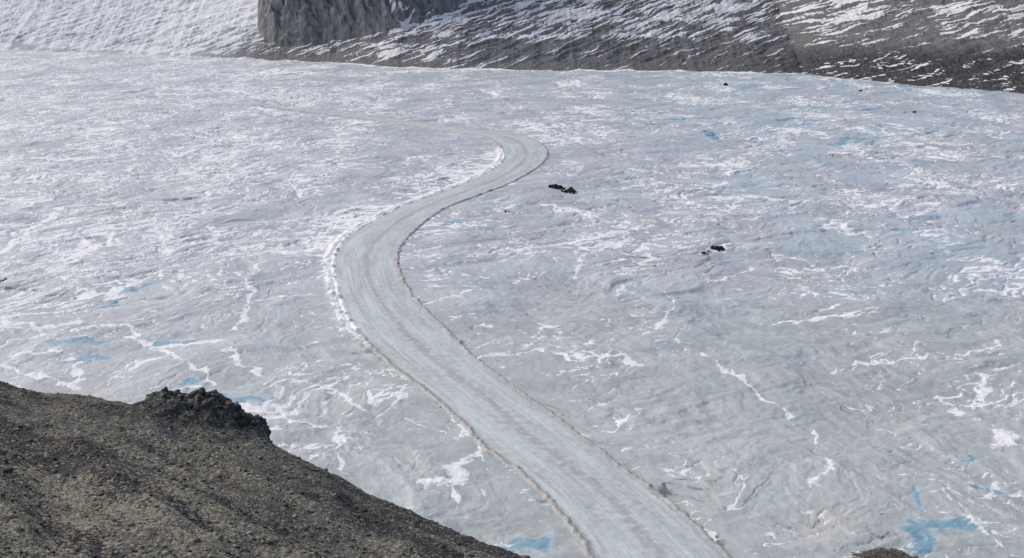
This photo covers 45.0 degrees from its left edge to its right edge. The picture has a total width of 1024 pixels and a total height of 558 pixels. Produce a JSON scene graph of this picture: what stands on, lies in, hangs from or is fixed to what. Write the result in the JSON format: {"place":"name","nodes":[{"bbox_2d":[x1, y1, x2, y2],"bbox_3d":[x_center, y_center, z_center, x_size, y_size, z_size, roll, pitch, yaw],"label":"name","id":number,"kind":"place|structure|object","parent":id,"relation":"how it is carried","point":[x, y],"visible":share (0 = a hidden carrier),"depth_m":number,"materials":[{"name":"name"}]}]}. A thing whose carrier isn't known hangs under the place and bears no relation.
{"place":"outdoors","nodes":[
{"label":"outdoors","id":0,"kind":"place"},
{"bbox_2d":[0,381,521,557],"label":"gravel hill","id":1,"kind":"structure","parent":0,"point":[277,517],"depth_m":74.98,"materials":[{"name":"brown gravel"}]},
{"bbox_2d":[147,387,272,441],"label":"knoll rocks","id":2,"kind":"object","parent":1,"relation":"on","point":[256,419],"visible":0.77,"depth_m":91.31,"materials":[{"name":"stone"}]},
{"bbox_2d":[0,381,530,557],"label":"hill stones","id":3,"kind":"object","parent":1,"relation":"on","point":[102,493],"visible":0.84,"depth_m":73.62,"materials":[{"name":"stone"}]},
{"bbox_2d":[265,105,731,557],"bbox_3d":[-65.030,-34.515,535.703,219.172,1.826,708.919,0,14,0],"label":"ice road","id":4,"kind":"structure","parent":0,"point":[603,503],"depth_m":293.05,"materials":[{"name":"white ice"}]},
{"bbox_2d":[0,49,1023,557],"bbox_3d":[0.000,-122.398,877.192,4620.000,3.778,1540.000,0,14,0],"label":"glacier","id":5,"kind":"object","parent":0,"point":[820,355],"visible":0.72,"depth_m":407.94,"materials":[{"name":"white ice"}]},
{"bbox_2d":[548,184,562,188],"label":"boulder","id":6,"kind":"object","parent":5,"relation":"on","point":[555,186],"visible":1,"depth_m":561.10,"materials":[{"name":"black stone"}]},
{"bbox_2d":[561,187,576,193],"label":"boulder","id":7,"kind":"object","parent":5,"relation":"on","point":[571,190],"visible":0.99,"depth_m":552.20,"materials":[{"name":"black stone"}]},
{"bbox_2d":[710,245,724,251],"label":"boulder","id":8,"kind":"object","parent":5,"relation":"on","point":[717,247],"visible":1,"depth_m":441.24,"materials":[{"name":"black stone"}]},
{"bbox_2d":[850,547,923,557],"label":"debris mound","id":9,"kind":"object","parent":5,"relation":"on","point":[886,555],"visible":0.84,"depth_m":213.83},
{"bbox_2d":[857,548,917,557],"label":"debris stones","id":10,"kind":"object","parent":9,"relation":"on","point":[886,551],"visible":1,"depth_m":212.93,"materials":[{"name":"stone"}]},
{"bbox_2d":[0,0,1023,93],"bbox_3d":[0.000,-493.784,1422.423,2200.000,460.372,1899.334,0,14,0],"label":"mountain slope","id":11,"kind":"structure","parent":0,"point":[970,44],"depth_m":1226.02,"materials":[{"name":"grey stone"}]}
]}

